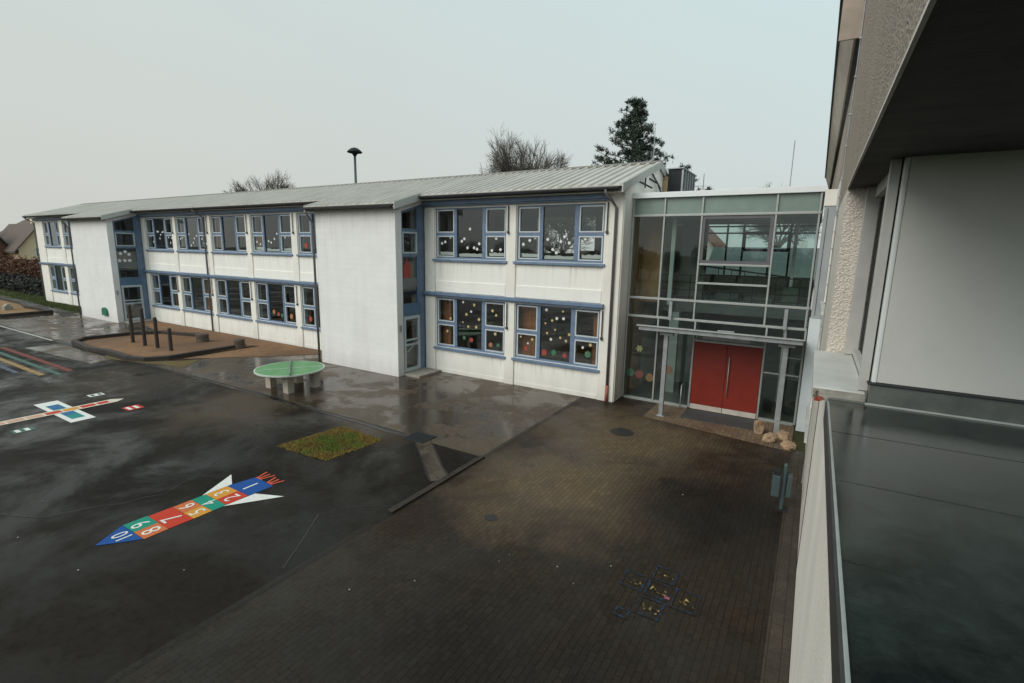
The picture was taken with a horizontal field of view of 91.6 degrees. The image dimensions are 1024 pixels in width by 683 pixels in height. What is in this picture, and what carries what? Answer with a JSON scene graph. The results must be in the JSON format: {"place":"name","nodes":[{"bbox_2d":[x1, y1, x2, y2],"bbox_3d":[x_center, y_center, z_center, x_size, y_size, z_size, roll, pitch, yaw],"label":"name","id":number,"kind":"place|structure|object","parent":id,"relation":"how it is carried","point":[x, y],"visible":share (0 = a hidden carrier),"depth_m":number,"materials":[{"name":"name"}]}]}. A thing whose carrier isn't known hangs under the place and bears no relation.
{"place":"outdoors","nodes":[
{"label":"outdoors","id":0,"kind":"place"},
{"bbox_2d":[0,288,81,312],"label":"lawn","id":1,"kind":"structure","parent":0,"point":[30,298],"depth_m":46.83,"materials":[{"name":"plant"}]},
{"bbox_2d":[0,237,7,258],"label":"house","id":2,"kind":"structure","parent":1,"relation":"on","point":[3,244],"depth_m":64.49,"materials":[{"name":"red brick"}]},
{"bbox_2d":[0,217,34,232],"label":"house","id":3,"kind":"structure","parent":1,"relation":"on","point":[24,221],"depth_m":80.76,"materials":[{"name":"white brick"}]},
{"bbox_2d":[0,219,40,265],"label":"house","id":4,"kind":"structure","parent":1,"relation":"on","point":[18,239],"depth_m":64.18,"materials":[{"name":"brown tile"}]},
{"bbox_2d":[0,254,42,277],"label":"beech hedge","id":5,"kind":"object","parent":1,"relation":"on","point":[10,264],"visible":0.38,"depth_m":54.75,"materials":[{"name":"brown plant"}]},
{"bbox_2d":[0,272,45,295],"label":"dark hedge","id":6,"kind":"object","parent":1,"relation":"on","point":[19,282],"visible":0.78,"depth_m":50.39,"materials":[{"name":"green plant"}]},
{"bbox_2d":[13,299,77,316],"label":"footpath","id":7,"kind":"structure","parent":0,"point":[63,313],"depth_m":38.55,"materials":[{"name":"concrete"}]},
{"bbox_2d":[145,321,321,358],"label":"bare earth","id":8,"kind":"structure","parent":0,"point":[265,348],"depth_m":25.66,"materials":[{"name":"brown soil"}]},
{"bbox_2d":[0,325,477,682],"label":"schoolyard asphalt","id":9,"kind":"structure","parent":0,"point":[104,612],"depth_m":10.18,"materials":[{"name":"asphalt"}]},
{"bbox_2d":[0,365,19,372],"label":"lane line","id":10,"kind":"object","parent":9,"relation":"on","point":[7,369],"visible":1,"depth_m":20.37,"materials":[{"name":"blue paint"}]},
{"bbox_2d":[10,426,35,433],"bbox_3d":[-13.630,2.468,13.883,0.400,0.003,0.470,7,12,30],"label":"number square marking","id":11,"kind":"object","parent":9,"relation":"on","point":[22,430],"visible":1,"depth_m":13.86,"materials":[{"name":"white paint"}]},
{"bbox_2d":[0,358,45,374],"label":"lane line","id":12,"kind":"object","parent":9,"relation":"on","point":[20,366],"visible":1,"depth_m":20.74,"materials":[{"name":"yellow paint"}]},
{"bbox_2d":[0,325,52,340],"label":"lane line","id":13,"kind":"object","parent":9,"relation":"on","point":[26,333],"visible":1,"depth_m":28.35,"materials":[{"name":"white paint"}]},
{"bbox_2d":[0,352,60,374],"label":"lane line","id":14,"kind":"object","parent":9,"relation":"on","point":[34,365],"visible":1,"depth_m":21.27,"materials":[{"name":"green paint"}]},
{"bbox_2d":[0,347,73,370],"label":"lane line","id":15,"kind":"object","parent":9,"relation":"on","point":[41,360],"visible":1,"depth_m":22.17,"materials":[{"name":"red paint"}]},
{"bbox_2d":[0,399,121,424],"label":"aeroplane marking","id":16,"kind":"object","parent":9,"relation":"on","point":[68,413],"visible":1,"depth_m":15.42,"materials":[{"name":"white paint"}]},
{"bbox_2d":[27,344,110,363],"bbox_3d":[-20.929,0.564,23.514,6.500,0.001,1.400,7,12,30],"label":"asphalt patch","id":17,"kind":"object","parent":9,"relation":"on","point":[65,351],"visible":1,"depth_m":23.60,"materials":[{"name":"asphalt"}]},
{"bbox_2d":[86,393,103,396],"bbox_3d":[-14.389,1.842,17.213,0.350,0.003,0.420,7,12,30],"label":"number square marking","id":18,"kind":"object","parent":9,"relation":"on","point":[96,394],"visible":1,"depth_m":17.24,"materials":[{"name":"white paint"}]},
{"bbox_2d":[122,404,142,410],"bbox_3d":[-12.147,2.115,15.954,0.480,0.003,0.460,7,12,30],"label":"number square marking","id":19,"kind":"object","parent":9,"relation":"on","point":[133,407],"visible":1,"depth_m":15.96,"materials":[{"name":"red paint"}]},
{"bbox_2d":[3,446,271,516],"bbox_3d":[-7.971,3.136,10.838,5.555,0.001,1.392,-7,13,-39],"label":"asphalt crack","id":20,"kind":"object","parent":9,"relation":"on","point":[125,502],"visible":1,"depth_m":10.07,"materials":[{"name":"asphalt"}]},
{"bbox_2d":[95,472,283,545],"bbox_3d":[-6.230,3.325,9.978,1.920,0.003,3.363,7,12,30],"label":"rocket marking","id":21,"kind":"object","parent":9,"relation":"on","point":[167,518],"visible":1,"depth_m":9.96,"materials":[{"name":"multicoloured paint"}]},
{"bbox_2d":[141,385,308,432],"bbox_3d":[-9.760,2.119,16.186,9.455,0.001,0.545,7,12,28],"label":"asphalt crack","id":22,"kind":"object","parent":9,"relation":"on","point":[224,406],"visible":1,"depth_m":16.13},
{"bbox_2d":[56,341,406,436],"bbox_3d":[-13.585,1.291,20.289,24.912,0.001,0.363,7,12,30],"label":"asphalt seam","id":23,"kind":"object","parent":9,"relation":"on","point":[370,425],"visible":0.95,"depth_m":16.56,"materials":[{"name":"asphalt"}]},
{"bbox_2d":[282,514,318,568],"bbox_3d":[-3.776,3.558,8.973,0.043,0.001,1.704,1,10,-2],"label":"asphalt crack","id":24,"kind":"object","parent":9,"relation":"on","point":[301,540],"visible":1,"depth_m":8.92,"materials":[{"name":"asphalt"}]},
{"bbox_2d":[276,426,380,460],"bbox_3d":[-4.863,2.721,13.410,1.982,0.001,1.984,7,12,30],"label":"moss bed","id":25,"kind":"object","parent":9,"relation":"on","point":[329,449],"visible":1,"depth_m":13.17,"materials":[{"name":"plant"}]},
{"bbox_2d":[365,438,417,484],"bbox_3d":[-3.013,2.935,12.453,1.258,0.001,2.814,-1,11,-11],"label":"asphalt patch","id":26,"kind":"object","parent":9,"relation":"on","point":[395,462],"visible":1,"depth_m":12.14,"materials":[{"name":"asphalt"}]},
{"bbox_2d":[414,442,430,481],"bbox_3d":[-2.257,2.950,12.426,0.071,0.001,2.485,-2,11,-18],"label":"asphalt seam","id":27,"kind":"object","parent":9,"relation":"on","point":[426,473],"visible":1,"depth_m":12.26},
{"bbox_2d":[416,440,445,480],"bbox_3d":[-2.047,2.940,12.506,0.400,0.001,2.498,-2,11,-19],"label":"drainage channel","id":28,"kind":"object","parent":9,"relation":"on","point":[435,470],"visible":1,"depth_m":12.33,"materials":[{"name":"concrete"}]},
{"bbox_2d":[430,440,447,474],"bbox_3d":[-1.853,2.931,12.568,0.076,0.001,2.495,-3,11,-19],"label":"asphalt seam","id":29,"kind":"object","parent":9,"relation":"on","point":[438,457],"visible":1,"depth_m":12.57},
{"bbox_2d":[0,312,580,455],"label":"asphalt apron","id":30,"kind":"object","parent":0,"point":[473,415],"visible":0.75,"depth_m":17.99,"materials":[{"name":"asphalt"}]},
{"bbox_2d":[104,355,197,366],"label":"mud verge","id":31,"kind":"structure","parent":30,"relation":"on","point":[184,363],"depth_m":22.07,"materials":[{"name":"soil"}]},
{"bbox_2d":[71,330,234,361],"bbox_3d":[-18.506,0.091,25.871,8.575,0.243,5.207,7,12,30],"label":"sandpit edging","id":32,"kind":"object","parent":30,"relation":"on","point":[87,347],"visible":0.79,"depth_m":24.02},
{"bbox_2d":[81,334,256,356],"bbox_3d":[-18.426,0.114,26.063,8.700,0.001,5.380,7,12,30],"label":"bark bed","id":33,"kind":"object","parent":30,"relation":"on","point":[181,344],"visible":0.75,"depth_m":25.84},
{"bbox_2d":[127,305,134,342],"bbox_3d":[-19.979,-0.889,26.109,0.187,2.071,0.170,7,12,30],"label":"wooden post","id":34,"kind":"object","parent":33,"relation":"on","point":[131,324],"visible":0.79,"depth_m":26.05,"materials":[{"name":"wood"}]},
{"bbox_2d":[139,308,146,345],"bbox_3d":[-18.762,-0.701,25.322,0.187,2.031,0.170,7,12,30],"label":"wooden post","id":35,"kind":"object","parent":33,"relation":"on","point":[143,330],"visible":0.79,"depth_m":25.27,"materials":[{"name":"wood"}]},
{"bbox_2d":[153,317,159,347],"bbox_3d":[-17.799,-0.402,24.900,0.187,1.631,0.170,7,12,30],"label":"wooden post","id":36,"kind":"object","parent":33,"relation":"on","point":[156,336],"visible":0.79,"depth_m":24.84,"materials":[{"name":"wood"}]},
{"bbox_2d":[167,328,172,350],"bbox_3d":[-16.725,-0.063,24.358,0.187,1.202,0.170,7,12,30],"label":"wooden post","id":37,"kind":"object","parent":33,"relation":"on","point":[170,342],"visible":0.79,"depth_m":24.30,"materials":[{"name":"wood"}]},
{"bbox_2d":[195,333,209,342],"bbox_3d":[-16.675,-0.160,26.795,0.722,0.510,0.716,7,12,30],"label":"tree stump","id":38,"kind":"object","parent":33,"relation":"on","point":[202,337],"visible":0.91,"depth_m":26.58,"materials":[{"name":"brown wood"}]},
{"bbox_2d":[233,338,246,348],"bbox_3d":[-13.996,0.127,25.506,0.720,0.510,0.731,7,12,30],"label":"tree stump","id":39,"kind":"object","parent":33,"relation":"on","point":[238,343],"visible":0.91,"depth_m":25.28,"materials":[{"name":"brown wood"}]},
{"bbox_2d":[142,363,406,433],"bbox_3d":[-9.547,1.783,18.020,15.403,0.001,0.190,7,12,30],"label":"asphalt seam","id":40,"kind":"object","parent":30,"relation":"on","point":[280,398],"visible":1,"depth_m":17.02,"materials":[{"name":"asphalt"}]},
{"bbox_2d":[254,361,324,393],"bbox_3d":[-8.194,1.320,18.429,2.406,0.878,2.406,7,12,30],"label":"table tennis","id":41,"kind":"object","parent":30,"relation":"on","point":[290,373],"visible":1,"depth_m":18.33,"materials":[{"name":"paint"}]},
{"bbox_2d":[402,431,436,443],"bbox_3d":[-2.581,2.683,13.887,0.740,0.046,0.640,7,12,30],"label":"drain grate","id":42,"kind":"object","parent":30,"relation":"on","point":[419,437],"visible":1,"depth_m":13.85,"materials":[{"name":"metal"}]},
{"bbox_2d":[0,296,805,682],"bbox_3d":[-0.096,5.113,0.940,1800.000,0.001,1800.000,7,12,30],"label":"ground","id":43,"kind":"structure","parent":0,"point":[798,440],"depth_m":13.78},
{"bbox_2d":[0,300,38,313],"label":"sand bed","id":44,"kind":"object","parent":43,"relation":"on","point":[17,308],"visible":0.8,"depth_m":38.10,"materials":[{"name":"sand"}]},
{"bbox_2d":[2,303,13,309],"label":"play block","id":45,"kind":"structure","parent":44,"relation":"on","point":[7,306],"depth_m":37.49,"materials":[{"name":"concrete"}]},
{"bbox_2d":[0,297,53,317],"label":"sandpit edging","id":46,"kind":"object","parent":43,"relation":"on","point":[42,310],"visible":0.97,"depth_m":36.37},
{"bbox_2d":[101,512,391,682],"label":"kerb","id":47,"kind":"structure","parent":43,"relation":"on","point":[126,671],"depth_m":7.22,"materials":[{"name":"concrete"}]},
{"bbox_2d":[224,171,295,192],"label":"bare tree","id":48,"kind":"object","parent":43,"relation":"on","point":[266,182],"visible":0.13,"depth_m":76.91,"materials":[{"name":"brown plant"}]},
{"bbox_2d":[22,160,696,401],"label":"school building","id":49,"kind":"structure","parent":43,"relation":"on","point":[353,292],"depth_m":21.51,"materials":[{"name":"paint"}]},
{"bbox_2d":[44,221,61,247],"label":"window","id":50,"kind":"structure","parent":49,"relation":"in","point":[55,222],"depth_m":41.46,"materials":[{"name":"blue paint"}]},
{"bbox_2d":[50,265,67,292],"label":"window","id":51,"kind":"structure","parent":49,"relation":"in","point":[55,270],"depth_m":42.15,"materials":[{"name":"blue paint"}]},
{"bbox_2d":[63,221,72,247],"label":"window","id":52,"kind":"structure","parent":49,"relation":"in","point":[68,223],"depth_m":39.79,"materials":[{"name":"blue paint"}]},
{"bbox_2d":[69,267,79,294],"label":"window","id":53,"kind":"structure","parent":49,"relation":"in","point":[72,280],"depth_m":40.48,"materials":[{"name":"blue paint"}]},
{"bbox_2d":[101,307,107,315],"bbox_3d":[-27.306,-2.022,33.369,0.720,0.540,0.100,7,12,30],"label":"wall box","id":54,"kind":"object","parent":49,"relation":"attached to","point":[104,310],"visible":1,"depth_m":33.26,"materials":[{"name":"green plastic"}]},
{"bbox_2d":[118,250,130,261],"bbox_3d":[-25.405,-5.592,32.600,0.012,0.770,0.770,7,12,30],"label":"paper blossom cluster","id":55,"kind":"object","parent":49,"relation":"on","point":[128,254],"visible":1,"depth_m":32.64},
{"bbox_2d":[112,216,150,320],"bbox_3d":[-25.258,-4.839,33.056,0.125,7.029,1.588,7,12,30],"label":"stair window","id":56,"kind":"structure","parent":49,"relation":"in","point":[139,263],"depth_m":33.13,"materials":[{"name":"blue paint"}]},
{"bbox_2d":[121,285,145,320],"bbox_3d":[-25.331,-2.602,33.325,0.207,2.330,1.183,7,12,30],"label":"door","id":57,"kind":"structure","parent":49,"relation":"in","point":[122,286],"depth_m":33.30,"materials":[{"name":"white paint"}]},
{"bbox_2d":[145,218,173,251],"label":"window","id":58,"kind":"structure","parent":49,"relation":"in","point":[166,234],"depth_m":32.43,"materials":[{"name":"blue paint"}]},
{"bbox_2d":[152,274,179,309],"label":"window","id":59,"kind":"structure","parent":49,"relation":"in","point":[159,289],"depth_m":33.07,"materials":[{"name":"blue paint"}]},
{"bbox_2d":[176,216,207,252],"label":"window","id":60,"kind":"structure","parent":49,"relation":"in","point":[199,234],"depth_m":30.45,"materials":[{"name":"blue paint"}]},
{"bbox_2d":[182,276,213,314],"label":"window","id":61,"kind":"structure","parent":49,"relation":"in","point":[191,292],"depth_m":31.11,"materials":[{"name":"blue paint"}]},
{"bbox_2d":[210,215,247,253],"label":"window","id":62,"kind":"structure","parent":49,"relation":"in","point":[237,234],"depth_m":28.41,"materials":[{"name":"blue paint"}]},
{"bbox_2d":[216,279,252,320],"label":"window","id":63,"kind":"structure","parent":49,"relation":"in","point":[227,297],"depth_m":29.06,"materials":[{"name":"blue paint"}]},
{"bbox_2d":[250,214,292,255],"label":"window","id":64,"kind":"structure","parent":49,"relation":"in","point":[256,252],"depth_m":26.40,"materials":[{"name":"blue paint"}]},
{"bbox_2d":[256,247,291,250],"bbox_3d":[-12.609,-4.888,26.395,3.140,0.204,0.010,7,12,30],"label":"paper snow strip","id":65,"kind":"object","parent":49,"relation":"attached to","point":[269,249],"visible":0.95,"depth_m":26.43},
{"bbox_2d":[255,282,296,327],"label":"window","id":66,"kind":"structure","parent":49,"relation":"in","point":[286,304],"depth_m":27.05,"materials":[{"name":"blue paint"}]},
{"bbox_2d":[296,213,316,256],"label":"window","id":67,"kind":"structure","parent":49,"relation":"in","point":[301,234],"depth_m":24.82,"materials":[{"name":"blue paint"}]},
{"bbox_2d":[300,286,320,330],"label":"window","id":68,"kind":"structure","parent":49,"relation":"in","point":[313,307],"depth_m":25.49,"materials":[{"name":"blue paint"}]},
{"bbox_2d":[347,147,361,182],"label":"siren mast","id":69,"kind":"object","parent":49,"relation":"on","point":[354,151],"visible":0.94,"depth_m":47.61,"materials":[{"name":"grey metal"}]},
{"bbox_2d":[403,259,410,277],"bbox_3d":[-4.260,-2.967,20.185,0.012,0.780,0.440,7,12,30],"label":"paper lantern","id":70,"kind":"object","parent":49,"relation":"on","point":[406,270],"visible":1,"depth_m":20.18,"materials":[{"name":"paper"}]},
{"bbox_2d":[404,315,420,371],"bbox_3d":[-4.184,0.076,20.924,0.207,2.330,0.963,7,12,30],"label":"door","id":71,"kind":"structure","parent":49,"relation":"in","point":[417,317],"depth_m":21.02,"materials":[{"name":"white paint"}]},
{"bbox_2d":[401,204,425,372],"bbox_3d":[-4.112,-2.161,20.655,0.125,7.029,1.368,7,12,30],"label":"stair window","id":72,"kind":"structure","parent":49,"relation":"in","point":[417,308],"depth_m":20.69,"materials":[{"name":"blue paint"}]},
{"bbox_2d":[433,297,505,358],"bbox_3d":[-1.741,-0.614,20.318,3.620,2.207,0.250,7,12,30],"label":"window","id":73,"kind":"structure","parent":49,"relation":"in","point":[454,323],"depth_m":20.34,"materials":[{"name":"blue paint"}]},
{"bbox_2d":[432,206,506,262],"bbox_3d":[-1.674,-4.203,19.658,3.620,2.107,0.250,7,12,30],"label":"window","id":74,"kind":"structure","parent":49,"relation":"in","point":[485,233],"depth_m":19.54,"materials":[{"name":"blue paint"}]},
{"bbox_2d":[440,251,503,256],"bbox_3d":[-1.628,-3.484,19.890,3.140,0.200,0.010,7,12,30],"label":"paper snow strip","id":75,"kind":"object","parent":49,"relation":"attached to","point":[472,255],"visible":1,"depth_m":19.91,"materials":[{"name":"paper"}]},
{"bbox_2d":[511,303,599,372],"bbox_3d":[1.594,-0.188,18.342,3.620,2.207,0.250,7,12,30],"label":"window","id":76,"kind":"structure","parent":49,"relation":"in","point":[574,337],"depth_m":18.25,"materials":[{"name":"blue paint"}]},
{"bbox_2d":[513,203,605,266],"bbox_3d":[1.662,-3.777,17.682,3.620,2.107,0.250,7,12,30],"label":"window","id":77,"kind":"structure","parent":49,"relation":"in","point":[576,261],"depth_m":17.55,"materials":[{"name":"blue paint"}]},
{"bbox_2d":[522,253,600,259],"bbox_3d":[1.707,-3.059,17.914,3.140,0.202,0.010,7,12,30],"label":"paper snow strip","id":78,"kind":"object","parent":49,"relation":"attached to","point":[588,256],"visible":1,"depth_m":17.87,"materials":[{"name":"paper"}]},
{"bbox_2d":[387,397,583,513],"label":"kerb","id":79,"kind":"structure","parent":43,"relation":"on","point":[414,497],"depth_m":11.78,"materials":[{"name":"concrete"}]},
{"bbox_2d":[480,122,570,172],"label":"bare tree","id":80,"kind":"object","parent":43,"relation":"on","point":[504,164],"visible":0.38,"depth_m":48.80,"materials":[{"name":"brown plant"}]},
{"bbox_2d":[544,217,595,252],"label":"bare tree","id":81,"kind":"object","parent":43,"relation":"on","point":[559,225],"visible":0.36,"depth_m":43.34,"materials":[{"name":"plant"}]},
{"bbox_2d":[582,96,713,223],"bbox_3d":[9.761,-10.621,40.296,12.074,17.083,11.449,7,12,30],"label":"pine tree","id":82,"kind":"object","parent":43,"relation":"on","point":[634,130],"visible":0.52,"depth_m":38.06,"materials":[{"name":"green plant"}]},
{"bbox_2d":[705,227,725,268],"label":"house","id":83,"kind":"structure","parent":43,"relation":"on","point":[714,240],"depth_m":54.51,"materials":[{"name":"red tile"}]},
{"bbox_2d":[622,185,825,433],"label":"entrance hall","id":84,"kind":"structure","parent":43,"relation":"on","point":[734,345],"depth_m":17.04,"materials":[{"name":"glass"}]},
{"bbox_2d":[626,367,633,375],"bbox_3d":[4.269,1.090,17.942,0.288,0.315,0.015,7,12,30],"label":"paper bauble","id":85,"kind":"object","parent":84,"relation":"attached to","point":[630,371],"visible":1,"depth_m":17.93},
{"bbox_2d":[635,369,642,377],"bbox_3d":[4.542,1.155,17.785,0.288,0.315,0.015,7,12,30],"label":"paper bauble","id":86,"kind":"object","parent":84,"relation":"attached to","point":[638,373],"visible":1,"depth_m":17.78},
{"bbox_2d":[645,373,652,381],"bbox_3d":[4.866,1.265,17.605,0.288,0.315,0.015,7,12,30],"label":"paper bauble","id":87,"kind":"object","parent":84,"relation":"attached to","point":[649,377],"visible":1,"depth_m":17.60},
{"bbox_2d":[666,365,671,373],"bbox_3d":[5.403,0.969,17.224,0.288,0.315,0.015,7,12,30],"label":"paper bauble","id":88,"kind":"object","parent":84,"relation":"attached to","point":[669,370],"visible":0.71,"depth_m":17.20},
{"bbox_2d":[689,341,727,412],"bbox_3d":[6.504,1.178,16.507,1.015,2.295,0.075,7,12,30],"label":"door","id":89,"kind":"structure","parent":84,"relation":"in","point":[709,361],"depth_m":16.47,"materials":[{"name":"red paint"}]},
{"bbox_2d":[699,215,774,264],"bbox_3d":[6.981,-3.167,15.521,2.042,1.491,0.120,7,12,30],"label":"vent window","id":90,"kind":"structure","parent":84,"relation":"in","point":[767,262],"depth_m":15.40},
{"bbox_2d":[722,345,762,418],"bbox_3d":[7.359,1.296,15.953,1.015,2.295,0.158,7,12,30],"label":"door","id":91,"kind":"structure","parent":84,"relation":"in","point":[743,364],"depth_m":15.95,"materials":[{"name":"red paint"}]},
{"bbox_2d":[706,224,819,279],"bbox_3d":[10.248,-3.802,20.925,4.405,2.190,0.200,7,12,30],"label":"rear window frame","id":92,"kind":"structure","parent":84,"relation":"in","point":[791,232],"depth_m":20.75,"materials":[{"name":"metal"}]},
{"bbox_2d":[789,140,795,186],"bbox_3d":[11.006,-6.628,19.617,0.031,2.450,0.036,7,12,30],"label":"aerial rod","id":93,"kind":"object","parent":84,"relation":"on","point":[792,163],"visible":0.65,"depth_m":19.54,"materials":[{"name":"metal"}]},
{"bbox_2d":[706,241,818,309],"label":"house","id":94,"kind":"structure","parent":43,"relation":"on","point":[803,261],"depth_m":45.84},
{"bbox_2d":[736,182,822,247],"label":"bare tree","id":95,"kind":"object","parent":43,"relation":"on","point":[779,243],"visible":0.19,"depth_m":60.11,"materials":[{"name":"brown plant"}]},
{"bbox_2d":[760,450,803,682],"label":"edging strip","id":96,"kind":"object","parent":43,"relation":"on","point":[776,663],"visible":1,"depth_m":7.79,"materials":[{"name":"concrete"}]},
{"bbox_2d":[789,0,1023,682],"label":"concrete building","id":97,"kind":"structure","parent":43,"relation":"on","point":[910,555],"depth_m":4.35,"materials":[{"name":"paint"}]},
{"bbox_2d":[804,399,813,442],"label":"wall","id":98,"kind":"structure","parent":97,"relation":"in","point":[808,407],"depth_m":12.97,"materials":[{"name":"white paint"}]},
{"bbox_2d":[820,211,838,314],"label":"window","id":99,"kind":"structure","parent":97,"relation":"in","point":[822,307],"depth_m":12.52,"materials":[{"name":"white glass"}]},
{"bbox_2d":[844,158,903,390],"bbox_3d":[4.517,-0.832,6.272,0.190,2.416,2.495,7,12,30],"label":"window","id":100,"kind":"structure","parent":97,"relation":"in","point":[888,188],"depth_m":6.33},
{"bbox_2d":[0,0,839,252],"label":"sky","id":101,"kind":"structure","parent":0,"point":[101,100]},
{"bbox_2d":[115,397,794,682],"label":"brick pavement","id":102,"kind":"structure","parent":0,"point":[581,496],"depth_m":7.98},
{"bbox_2d":[484,514,496,520],"bbox_3d":[-0.419,3.474,9.812,0.260,0.024,0.260,7,12,30],"label":"drain cover","id":103,"kind":"object","parent":102,"relation":"on","point":[490,517],"visible":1,"depth_m":9.80,"materials":[{"name":"metal"}]},
{"bbox_2d":[610,428,633,435],"bbox_3d":[3.228,2.660,14.608,0.680,0.026,0.680,7,12,30],"label":"manhole cover","id":104,"kind":"object","parent":102,"relation":"on","point":[621,431],"visible":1,"depth_m":14.57,"materials":[{"name":"metal"}]},
{"bbox_2d":[612,565,701,620],"bbox_3d":[2.235,3.905,7.674,1.200,0.002,1.520,7,12,30],"label":"worn hopscotch","id":105,"kind":"object","parent":102,"relation":"on","point":[665,597],"visible":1,"depth_m":7.65,"materials":[{"name":"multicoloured paint"}]},
{"bbox_2d":[770,463,792,511],"bbox_3d":[5.557,2.997,10.263,0.360,1.040,0.230,7,12,30],"label":"litter bin","id":106,"kind":"object","parent":102,"relation":"on","point":[776,483],"visible":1,"depth_m":10.20,"materials":[{"name":"metal"}]},
{"bbox_2d":[644,403,793,451],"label":"entrance pavement","id":107,"kind":"structure","parent":0,"point":[673,414],"depth_m":15.17,"materials":[{"name":"beige brick"}]},
{"bbox_2d":[680,408,754,429],"bbox_3d":[6.641,2.471,15.907,2.220,0.013,1.080,7,12,30],"label":"door mat","id":108,"kind":"object","parent":107,"relation":"on","point":[722,419],"depth_m":15.88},
{"bbox_2d":[753,419,765,433],"bbox_3d":[7.321,2.511,14.717,0.405,0.452,0.286,-4,12,-26],"label":"boulder","id":109,"kind":"object","parent":107,"relation":"on","point":[759,427],"visible":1,"depth_m":14.61,"materials":[{"name":"stone"}]},
{"bbox_2d":[762,432,775,442],"bbox_3d":[7.264,2.718,14.087,0.345,0.271,0.386,4,11,14],"label":"boulder","id":110,"kind":"object","parent":107,"relation":"on","point":[769,437],"visible":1,"depth_m":13.98,"materials":[{"name":"stone"}]},
{"bbox_2d":[775,429,791,440],"bbox_3d":[7.821,2.689,14.336,0.585,0.257,0.440,-7,13,-38],"label":"boulder","id":111,"kind":"object","parent":107,"relation":"on","point":[781,434],"visible":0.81,"depth_m":14.20,"materials":[{"name":"stone"}]},
{"bbox_2d":[780,439,795,449],"bbox_3d":[7.565,2.814,13.630,0.394,0.258,0.362,7,12,30],"label":"boulder","id":112,"kind":"object","parent":107,"relation":"on","point":[787,444],"visible":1,"depth_m":13.53,"materials":[{"name":"stone"}]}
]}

